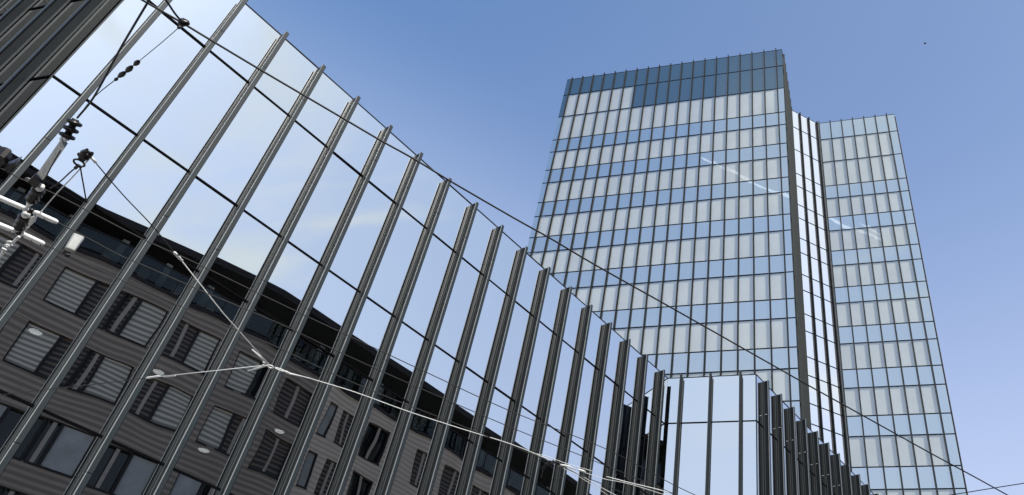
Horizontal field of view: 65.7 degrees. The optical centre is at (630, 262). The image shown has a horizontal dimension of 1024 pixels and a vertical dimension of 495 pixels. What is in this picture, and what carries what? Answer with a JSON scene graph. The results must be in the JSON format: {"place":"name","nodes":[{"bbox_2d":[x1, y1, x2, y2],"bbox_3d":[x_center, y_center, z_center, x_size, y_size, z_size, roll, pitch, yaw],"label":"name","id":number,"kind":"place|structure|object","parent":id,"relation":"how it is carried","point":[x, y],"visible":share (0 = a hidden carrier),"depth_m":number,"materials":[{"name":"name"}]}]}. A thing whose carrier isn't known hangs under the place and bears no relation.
{"place":"outdoors","nodes":[
{"label":"outdoors","id":0,"kind":"place"},
{"bbox_2d":[58,222,675,494],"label":"contact wire","id":1,"kind":"object","parent":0,"point":[345,354],"visible":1,"depth_m":8.48,"materials":[{"name":"black metal"}]},
{"bbox_2d":[0,195,58,223],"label":"section insulator","id":2,"kind":"object","parent":1,"relation":"attached to","point":[21,207],"visible":1,"depth_m":7.07,"materials":[{"name":"white metal"}]},
{"bbox_2d":[25,183,44,207],"bbox_3d":[-5.320,-0.586,6.949,0.419,0.107,0.110,-28,-51,35],"label":"post insulator","id":3,"kind":"object","parent":2,"relation":"attached to","point":[34,196],"visible":0.97,"depth_m":6.89,"materials":[{"name":"ceramic"}]},
{"bbox_2d":[25,118,81,188],"bbox_3d":[-5.099,-0.975,6.903,0.150,0.676,0.353,30,-45,-25],"label":"strain insulator","id":4,"kind":"object","parent":3,"relation":"attached to","point":[36,179],"visible":1,"depth_m":6.89,"materials":[{"name":"white metal"}]},
{"bbox_2d":[42,150,60,183],"bbox_3d":[-4.930,-0.807,6.629,0.014,0.010,0.594,35,-47,-29],"label":"strand","id":5,"kind":"object","parent":4,"relation":"attached to","point":[51,167],"visible":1,"depth_m":6.63,"materials":[{"name":"metal"}]},
{"bbox_2d":[76,0,149,118],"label":"guy wire","id":6,"kind":"object","parent":4,"relation":"attached to","point":[115,57],"visible":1,"depth_m":5.64,"materials":[{"name":"black metal"}]},
{"bbox_2d":[0,168,694,494],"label":"contact wire","id":7,"kind":"object","parent":3,"relation":"attached to","point":[331,327],"visible":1,"depth_m":8.08,"materials":[{"name":"black metal"}]},
{"bbox_2d":[0,146,21,173],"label":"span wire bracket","id":8,"kind":"object","parent":7,"relation":"attached to","point":[5,155],"visible":1,"depth_m":6.59,"materials":[{"name":"grey metal"}]},
{"bbox_2d":[40,160,88,211],"bbox_3d":[-4.968,-0.654,6.817,1.143,0.010,0.016,-25,-49,32],"label":"steel wire","id":9,"kind":"object","parent":2,"relation":"attached to","point":[62,187],"visible":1,"depth_m":6.81,"materials":[{"name":"grey metal"}]},
{"bbox_2d":[73,148,96,169],"bbox_3d":[-4.589,-0.860,6.516,0.319,0.076,0.143,-12,-44,22],"label":"hook clamp","id":10,"kind":"object","parent":9,"relation":"attached to","point":[84,155],"visible":1,"depth_m":6.47,"materials":[{"name":"metal"}]},
{"bbox_2d":[49,169,74,188],"bbox_3d":[-4.902,-0.721,6.728,0.487,0.012,0.020,-21,-47,29],"label":"strand","id":11,"kind":"object","parent":10,"relation":"attached to","point":[63,178],"visible":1,"depth_m":6.73,"materials":[{"name":"metal"}]},
{"bbox_2d":[80,169,86,200],"bbox_3d":[-4.750,-0.673,6.762,0.013,0.012,0.455,20,-41,-15],"label":"strand","id":12,"kind":"object","parent":10,"relation":"attached to","point":[83,184],"visible":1,"depth_m":6.75,"materials":[{"name":"metal"}]},
{"bbox_2d":[96,163,173,251],"bbox_3d":[-4.404,-0.460,6.964,0.028,0.010,1.137,-1,-41,10],"label":"insulated guy wire","id":13,"kind":"object","parent":10,"relation":"hanging from","point":[134,206],"visible":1,"depth_m":6.92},
{"bbox_2d":[173,251,182,260],"bbox_3d":[-4.319,-0.055,7.433,0.034,0.027,0.142,-4,-41,12],"label":"wire sleeve","id":14,"kind":"object","parent":13,"relation":"attached to","point":[177,256],"visible":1,"depth_m":7.42,"materials":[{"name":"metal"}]},
{"bbox_2d":[182,261,267,362],"bbox_3d":[-4.226,0.568,8.160,0.039,0.010,1.803,0,-40,8],"label":"guy wire","id":15,"kind":"object","parent":14,"relation":"attached to","point":[221,310],"visible":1,"depth_m":8.06,"materials":[{"name":"metal"}]},
{"bbox_2d":[247,349,309,378],"bbox_3d":[-4.127,1.250,8.955,0.729,0.026,0.502,37,-49,-31],"label":"guy wire joint","id":16,"kind":"object","parent":15,"relation":"attached to","point":[272,367],"visible":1,"depth_m":8.90,"materials":[{"name":"metal"}]},
{"bbox_2d":[160,365,265,376],"bbox_3d":[-4.975,1.280,9.116,1.746,0.010,0.011,-7,-42,17],"label":"guy wire","id":17,"kind":"object","parent":16,"relation":"attached to","point":[213,370],"visible":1,"depth_m":9.08,"materials":[{"name":"metal"}]},
{"bbox_2d":[146,375,175,378],"bbox_3d":[-5.625,1.365,9.313,0.439,0.027,0.038,-6,-42,16],"label":"wire sleeve","id":18,"kind":"object","parent":17,"relation":"attached to","point":[149,377],"visible":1,"depth_m":9.32,"materials":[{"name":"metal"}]},
{"bbox_2d":[2,378,145,394],"bbox_3d":[-7.261,1.594,9.825,3.020,0.010,0.016,-8,-42,17],"label":"insulated guy wire","id":19,"kind":"object","parent":18,"relation":"attached to","point":[74,386],"visible":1,"depth_m":9.71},
{"bbox_2d":[310,378,551,460],"bbox_3d":[-2.342,1.935,9.507,3.133,0.010,0.083,24,-43,-20],"label":"guy wire","id":20,"kind":"object","parent":16,"relation":"attached to","point":[427,417],"visible":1,"depth_m":9.46,"materials":[{"name":"metal"}]},
{"bbox_2d":[541,460,575,476],"bbox_3d":[-1.020,2.686,10.178,0.538,0.079,0.310,-14,-44,23],"label":"wire hanger","id":21,"kind":"object","parent":20,"relation":"attached to","point":[553,462],"visible":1,"depth_m":10.12,"materials":[{"name":"metal"}]},
{"bbox_2d":[45,244,626,494],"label":"contact wire","id":22,"kind":"object","parent":21,"relation":"hanging from","point":[318,366],"visible":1,"depth_m":8.73,"materials":[{"name":"black metal"}]},
{"bbox_2d":[13,211,30,234],"bbox_3d":[-5.686,-0.360,7.272,0.110,0.107,0.438,35,-47,-29],"label":"post insulator","id":23,"kind":"object","parent":22,"relation":"attached to","point":[20,223],"visible":0.97,"depth_m":7.20,"materials":[{"name":"ceramic"}]},
{"bbox_2d":[0,222,44,245],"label":"section insulator","id":24,"kind":"object","parent":23,"relation":"hanging from","point":[31,238],"visible":0.91,"depth_m":7.36,"materials":[{"name":"white metal"}]},
{"bbox_2d":[0,216,36,257],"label":"turnbuckle","id":25,"kind":"object","parent":24,"relation":"attached to","point":[32,219],"visible":1,"depth_m":7.46,"materials":[{"name":"metal"}]},
{"bbox_2d":[61,233,83,257],"bbox_3d":[-5.377,-0.148,7.503,0.113,0.223,0.264,32,-46,-27],"label":"junction box","id":26,"kind":"object","parent":22,"relation":"attached to","point":[74,242],"visible":1,"depth_m":7.45,"materials":[{"name":"plastic"}]},
{"bbox_2d":[566,467,614,494],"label":"steel wire","id":27,"kind":"object","parent":21,"relation":"attached to","point":[589,480],"visible":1,"depth_m":10.42,"materials":[{"name":"grey metal"}]},
{"bbox_2d":[576,469,663,494],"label":"steel wire","id":28,"kind":"object","parent":21,"relation":"attached to","point":[623,482],"visible":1,"depth_m":10.35,"materials":[{"name":"grey metal"}]},
{"bbox_2d":[535,453,591,470],"bbox_3d":[-0.874,2.576,10.053,0.830,0.008,0.041,22,-42,-17],"label":"steel wire","id":29,"kind":"object","parent":20,"relation":"attached to","point":[563,462],"visible":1,"depth_m":10.06,"materials":[{"name":"grey metal"}]},
{"bbox_2d":[606,476,671,493],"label":"steel wire","id":30,"kind":"object","parent":1,"relation":"attached to","point":[638,484],"visible":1,"depth_m":10.36,"materials":[{"name":"metal"}]},
{"bbox_2d":[247,0,1023,494],"label":"sky","id":31,"kind":"structure","parent":0,"point":[475,87],"materials":[{"name":"blue"}]},
{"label":"thin wire","id":32,"kind":"object","parent":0,"visible":0},
{"bbox_2d":[114,60,139,80],"bbox_3d":[-3.960,-1.504,6.127,0.378,0.042,0.044,-19,-47,28],"label":"egg insulator","id":33,"kind":"object","parent":32,"relation":"attached to","point":[128,69],"visible":1,"depth_m":6.11,"materials":[{"name":"black ceramic"}]},
{"bbox_2d":[139,27,178,60],"bbox_3d":[-3.570,-1.647,5.899,0.567,0.006,0.008,-21,-47,29],"label":"thin wire","id":34,"kind":"object","parent":33,"relation":"attached to","point":[159,44],"visible":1,"depth_m":5.90,"materials":[{"name":"grey metal"}]},
{"label":"ground","id":35,"kind":"structure","parent":0,"visible":0},
{"bbox_2d":[0,0,878,494],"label":"glass office block","id":36,"kind":"structure","parent":35,"relation":"on","point":[218,158],"depth_m":15.19,"materials":[{"name":"grey"}]},
{"bbox_2d":[141,0,1007,494],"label":"feeder cable","id":37,"kind":"object","parent":36,"relation":"attached to","point":[535,230],"visible":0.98,"depth_m":7.47,"materials":[{"name":"black metal"}]},
{"bbox_2d":[177,18,189,28],"bbox_3d":[-3.459,-1.825,6.011,0.074,0.145,0.075,34,-47,-29],"label":"cable clamp","id":38,"kind":"object","parent":37,"relation":"attached to","point":[183,22],"visible":0.96,"depth_m":6.01,"materials":[{"name":"black metal"}]},
{"bbox_2d":[165,0,180,20],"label":"support wire","id":39,"kind":"object","parent":38,"relation":"attached to","point":[173,11],"visible":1,"depth_m":5.89,"materials":[{"name":"black metal"}]},
{"bbox_2d":[951,483,1023,494],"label":"thin wire","id":40,"kind":"object","parent":37,"relation":"attached to","point":[988,488],"visible":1,"depth_m":10.80,"materials":[{"name":"grey metal"}]},
{"bbox_2d":[527,48,967,494],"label":"glass tower","id":41,"kind":"structure","parent":35,"relation":"on","point":[737,199],"depth_m":56.27,"materials":[{"name":"blue glass"}]},
{"bbox_2d":[615,329,626,339],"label":"window","id":42,"kind":"structure","parent":41,"relation":"in","point":[622,332],"depth_m":50.14,"materials":[{"name":"white glass"}]},
{"bbox_2d":[628,328,642,352],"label":"window","id":43,"kind":"structure","parent":41,"relation":"in","point":[635,335],"depth_m":49.64,"materials":[{"name":"white glass"}]},
{"bbox_2d":[632,284,646,308],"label":"window","id":44,"kind":"structure","parent":41,"relation":"in","point":[639,298],"depth_m":51.74,"materials":[{"name":"white glass"}]},
{"bbox_2d":[637,243,650,265],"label":"window","id":45,"kind":"structure","parent":41,"relation":"in","point":[644,252],"depth_m":54.13,"materials":[{"name":"white glass"}]},
{"bbox_2d":[641,206,654,226],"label":"window","id":46,"kind":"structure","parent":41,"relation":"in","point":[648,212],"depth_m":56.48,"materials":[{"name":"white glass"}]},
{"bbox_2d":[642,327,657,353],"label":"window","id":47,"kind":"structure","parent":41,"relation":"in","point":[650,334],"depth_m":49.21,"materials":[{"name":"glass"}]},
{"bbox_2d":[646,172,658,190],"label":"window","id":48,"kind":"structure","parent":41,"relation":"in","point":[652,177],"depth_m":58.82,"materials":[{"name":"white glass"}]},
{"bbox_2d":[647,283,661,307],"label":"window","id":49,"kind":"structure","parent":41,"relation":"in","point":[654,290],"depth_m":51.58,"materials":[{"name":"white glass"}]},
{"bbox_2d":[651,242,665,264],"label":"window","id":50,"kind":"structure","parent":41,"relation":"in","point":[658,252],"depth_m":53.89,"materials":[{"name":"white glass"}]},
{"bbox_2d":[655,205,668,225],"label":"window","id":51,"kind":"structure","parent":41,"relation":"in","point":[662,210],"depth_m":56.23,"materials":[{"name":"white glass"}]},
{"bbox_2d":[659,170,671,189],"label":"window","id":52,"kind":"structure","parent":41,"relation":"in","point":[665,176],"depth_m":58.58,"materials":[{"name":"white glass"}]},
{"bbox_2d":[658,326,673,353],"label":"window","id":53,"kind":"structure","parent":41,"relation":"in","point":[666,333],"depth_m":48.97,"materials":[{"name":"white glass"}]},
{"bbox_2d":[662,281,676,306],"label":"window","id":54,"kind":"structure","parent":41,"relation":"in","point":[669,288],"depth_m":51.34,"materials":[{"name":"white glass"}]},
{"bbox_2d":[665,241,679,263],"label":"window","id":55,"kind":"structure","parent":41,"relation":"in","point":[672,253],"depth_m":53.66,"materials":[{"name":"white glass"}]},
{"bbox_2d":[669,203,681,223],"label":"window","id":56,"kind":"structure","parent":41,"relation":"in","point":[675,209],"depth_m":56.00,"materials":[{"name":"white glass"}]},
{"bbox_2d":[672,169,684,187],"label":"window","id":57,"kind":"structure","parent":41,"relation":"in","point":[678,175],"depth_m":58.35,"materials":[{"name":"white glass"}]},
{"bbox_2d":[674,325,688,352],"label":"window","id":58,"kind":"structure","parent":41,"relation":"in","point":[681,332],"depth_m":48.74,"materials":[{"name":"white glass"}]},
{"bbox_2d":[677,280,691,305],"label":"window","id":59,"kind":"structure","parent":41,"relation":"in","point":[684,287],"depth_m":51.07,"materials":[{"name":"white glass"}]},
{"bbox_2d":[680,239,693,262],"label":"window","id":60,"kind":"structure","parent":41,"relation":"in","point":[687,246],"depth_m":53.42,"materials":[{"name":"white glass"}]},
{"bbox_2d":[683,202,695,222],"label":"window","id":61,"kind":"structure","parent":41,"relation":"in","point":[689,213],"depth_m":55.76,"materials":[{"name":"white glass"}]},
{"bbox_2d":[685,167,697,186],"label":"window","id":62,"kind":"structure","parent":41,"relation":"in","point":[691,173],"depth_m":58.12,"materials":[{"name":"white glass"}]},
{"bbox_2d":[688,374,702,376],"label":"window","id":63,"kind":"structure","parent":41,"relation":"in","point":[689,375],"depth_m":46.77,"materials":[{"name":"glass"}]},
{"bbox_2d":[690,324,704,351],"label":"window","id":64,"kind":"structure","parent":41,"relation":"in","point":[697,335],"depth_m":48.49,"materials":[{"name":"white glass"}]},
{"bbox_2d":[692,279,706,304],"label":"window","id":65,"kind":"structure","parent":41,"relation":"in","point":[699,286],"depth_m":50.85,"materials":[{"name":"white glass"}]},
{"bbox_2d":[695,238,708,260],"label":"window","id":66,"kind":"structure","parent":41,"relation":"in","point":[701,246],"depth_m":53.18,"materials":[{"name":"white glass"}]},
{"bbox_2d":[697,200,709,221],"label":"window","id":67,"kind":"structure","parent":41,"relation":"in","point":[703,210],"depth_m":55.53,"materials":[{"name":"white glass"}]},
{"bbox_2d":[699,166,710,185],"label":"window","id":68,"kind":"structure","parent":41,"relation":"in","point":[705,172],"depth_m":57.86,"materials":[{"name":"glass"}]},
{"bbox_2d":[705,373,719,375],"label":"window","id":69,"kind":"structure","parent":41,"relation":"in","point":[713,374],"depth_m":46.49,"materials":[{"name":"glass"}]},
{"bbox_2d":[706,323,720,350],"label":"window","id":70,"kind":"structure","parent":41,"relation":"in","point":[712,339],"depth_m":48.22,"materials":[{"name":"white glass"}]},
{"bbox_2d":[708,278,721,302],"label":"window","id":71,"kind":"structure","parent":41,"relation":"in","point":[714,285],"depth_m":50.60,"materials":[{"name":"white glass"}]},
{"bbox_2d":[709,237,722,259],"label":"window","id":72,"kind":"structure","parent":41,"relation":"in","point":[716,244],"depth_m":52.93,"materials":[{"name":"white glass"}]},
{"bbox_2d":[711,199,723,220],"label":"window","id":73,"kind":"structure","parent":41,"relation":"in","point":[717,206],"depth_m":55.28,"materials":[{"name":"white glass"}]},
{"bbox_2d":[712,164,724,183],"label":"window","id":74,"kind":"structure","parent":41,"relation":"in","point":[718,170],"depth_m":57.62,"materials":[{"name":"glass"}]},
{"bbox_2d":[721,372,736,374],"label":"window","id":75,"kind":"structure","parent":41,"relation":"in","point":[732,373],"depth_m":46.27,"materials":[{"name":"glass"}]},
{"bbox_2d":[722,322,736,349],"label":"window","id":76,"kind":"structure","parent":41,"relation":"in","point":[729,331],"depth_m":48.04,"materials":[{"name":"white glass"}]},
{"bbox_2d":[723,277,736,301],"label":"window","id":77,"kind":"structure","parent":41,"relation":"in","point":[730,284],"depth_m":50.35,"materials":[{"name":"white glass"}]},
{"bbox_2d":[724,236,737,258],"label":"window","id":78,"kind":"structure","parent":41,"relation":"in","point":[731,242],"depth_m":52.69,"materials":[{"name":"white glass"}]},
{"bbox_2d":[725,198,737,218],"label":"window","id":79,"kind":"structure","parent":41,"relation":"in","point":[731,205],"depth_m":55.05,"materials":[{"name":"white glass"}]},
{"bbox_2d":[726,163,737,182],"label":"window","id":80,"kind":"structure","parent":41,"relation":"in","point":[731,169],"depth_m":57.40,"materials":[{"name":"glass"}]},
{"bbox_2d":[739,196,751,217],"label":"window","id":81,"kind":"structure","parent":41,"relation":"in","point":[745,202],"depth_m":54.80,"materials":[{"name":"white glass"}]},
{"bbox_2d":[740,161,751,180],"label":"window","id":82,"kind":"structure","parent":41,"relation":"in","point":[745,167],"depth_m":57.15,"materials":[{"name":"glass"}]},
{"bbox_2d":[739,234,752,257],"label":"window","id":83,"kind":"structure","parent":41,"relation":"in","point":[745,241],"depth_m":52.47,"materials":[{"name":"white glass"}]},
{"bbox_2d":[739,276,752,300],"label":"window","id":84,"kind":"structure","parent":41,"relation":"in","point":[745,282],"depth_m":50.12,"materials":[{"name":"white glass"}]},
{"bbox_2d":[739,321,752,348],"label":"window","id":85,"kind":"structure","parent":41,"relation":"in","point":[745,328],"depth_m":47.79,"materials":[{"name":"white glass"}]},
{"bbox_2d":[753,160,765,179],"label":"window","id":86,"kind":"structure","parent":41,"relation":"in","point":[759,166],"depth_m":56.93,"materials":[{"name":"glass"}]},
{"bbox_2d":[754,195,766,216],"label":"window","id":87,"kind":"structure","parent":41,"relation":"in","point":[760,202],"depth_m":54.57,"materials":[{"name":"white glass"}]},
{"bbox_2d":[754,233,767,256],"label":"window","id":88,"kind":"structure","parent":41,"relation":"in","point":[760,240],"depth_m":52.24,"materials":[{"name":"white glass"}]},
{"bbox_2d":[755,275,768,299],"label":"window","id":89,"kind":"structure","parent":41,"relation":"in","point":[761,281],"depth_m":49.88,"materials":[{"name":"white glass"}]},
{"bbox_2d":[755,320,769,347],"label":"window","id":90,"kind":"structure","parent":41,"relation":"in","point":[762,328],"depth_m":47.55,"materials":[{"name":"white glass"}]},
{"bbox_2d":[755,371,770,387],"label":"window","id":91,"kind":"structure","parent":41,"relation":"in","point":[764,375],"depth_m":45.64,"materials":[{"name":"glass"}]},
{"bbox_2d":[767,158,779,177],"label":"window","id":92,"kind":"structure","parent":41,"relation":"in","point":[773,165],"depth_m":56.70,"materials":[{"name":"glass"}]},
{"bbox_2d":[768,193,781,214],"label":"window","id":93,"kind":"structure","parent":41,"relation":"in","point":[774,200],"depth_m":54.33,"materials":[{"name":"white glass"}]},
{"bbox_2d":[769,232,783,254],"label":"window","id":94,"kind":"structure","parent":41,"relation":"in","point":[775,238],"depth_m":52.00,"materials":[{"name":"white glass"}]},
{"bbox_2d":[770,273,784,298],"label":"window","id":95,"kind":"structure","parent":41,"relation":"in","point":[777,281],"depth_m":49.67,"materials":[{"name":"white glass"}]},
{"bbox_2d":[771,319,786,347],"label":"window","id":96,"kind":"structure","parent":41,"relation":"in","point":[779,327],"depth_m":47.31,"materials":[{"name":"white glass"}]},
{"bbox_2d":[773,370,789,400],"bbox_3d":[8.655,7.090,44.948,0.992,2.141,0.062,-5,-41,14],"label":"window","id":97,"kind":"structure","parent":41,"relation":"in","point":[780,379],"depth_m":45.03,"materials":[{"name":"glass"}]},
{"bbox_2d":[844,389,860,415],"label":"window","id":98,"kind":"structure","parent":41,"relation":"in","point":[851,395],"depth_m":52.54,"materials":[{"name":"white glass"}]},
{"bbox_2d":[849,437,865,466],"bbox_3d":[14.567,12.205,50.156,0.970,2.141,0.062,-5,-41,14],"label":"window","id":99,"kind":"structure","parent":41,"relation":"in","point":[857,451],"depth_m":50.16,"materials":[{"name":"white glass"}]},
{"bbox_2d":[860,388,875,414],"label":"window","id":100,"kind":"structure","parent":41,"relation":"in","point":[867,394],"depth_m":52.27,"materials":[{"name":"glass"}]},
{"bbox_2d":[865,437,881,466],"bbox_3d":[15.515,12.123,49.920,0.970,2.141,0.064,-5,-41,14],"label":"window","id":101,"kind":"structure","parent":41,"relation":"in","point":[873,451],"depth_m":49.94,"materials":[{"name":"white glass"}]},
{"bbox_2d":[875,388,891,414],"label":"window","id":102,"kind":"structure","parent":41,"relation":"in","point":[882,394],"depth_m":52.03,"materials":[{"name":"white glass"}]},
{"bbox_2d":[881,437,898,465],"bbox_3d":[16.463,12.043,49.685,0.970,2.141,0.063,-5,-41,14],"label":"window","id":103,"kind":"structure","parent":41,"relation":"in","point":[890,458],"depth_m":49.69,"materials":[{"name":"white glass"}]},
{"bbox_2d":[890,387,906,413],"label":"window","id":104,"kind":"structure","parent":41,"relation":"in","point":[897,393],"depth_m":51.80,"materials":[{"name":"glass"}]},
{"bbox_2d":[896,436,914,465],"bbox_3d":[17.411,11.962,49.449,0.970,2.141,0.064,-5,-41,14],"label":"window","id":105,"kind":"structure","parent":41,"relation":"in","point":[905,449],"depth_m":49.43,"materials":[{"name":"white glass"}]},
{"bbox_2d":[905,386,922,413],"bbox_3d":[18.704,9.101,51.556,0.970,2.141,0.062,-5,-41,14],"label":"window","id":106,"kind":"structure","parent":41,"relation":"in","point":[914,402],"depth_m":51.56,"materials":[{"name":"glass"}]},
{"bbox_2d":[913,436,931,465],"bbox_3d":[18.360,11.882,49.214,0.970,2.141,0.062,-5,-41,14],"label":"window","id":107,"kind":"structure","parent":41,"relation":"in","point":[923,458],"depth_m":49.20,"materials":[{"name":"white glass"}]},
{"bbox_2d":[921,386,938,412],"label":"window","id":108,"kind":"structure","parent":41,"relation":"in","point":[929,397],"depth_m":51.33,"materials":[{"name":"glass"}]},
{"bbox_2d":[929,435,948,464],"bbox_3d":[19.308,11.801,48.979,0.970,2.141,0.062,-5,-41,14],"label":"window","id":109,"kind":"structure","parent":41,"relation":"in","point":[937,443],"depth_m":49.02,"materials":[{"name":"white glass"}]}
]}

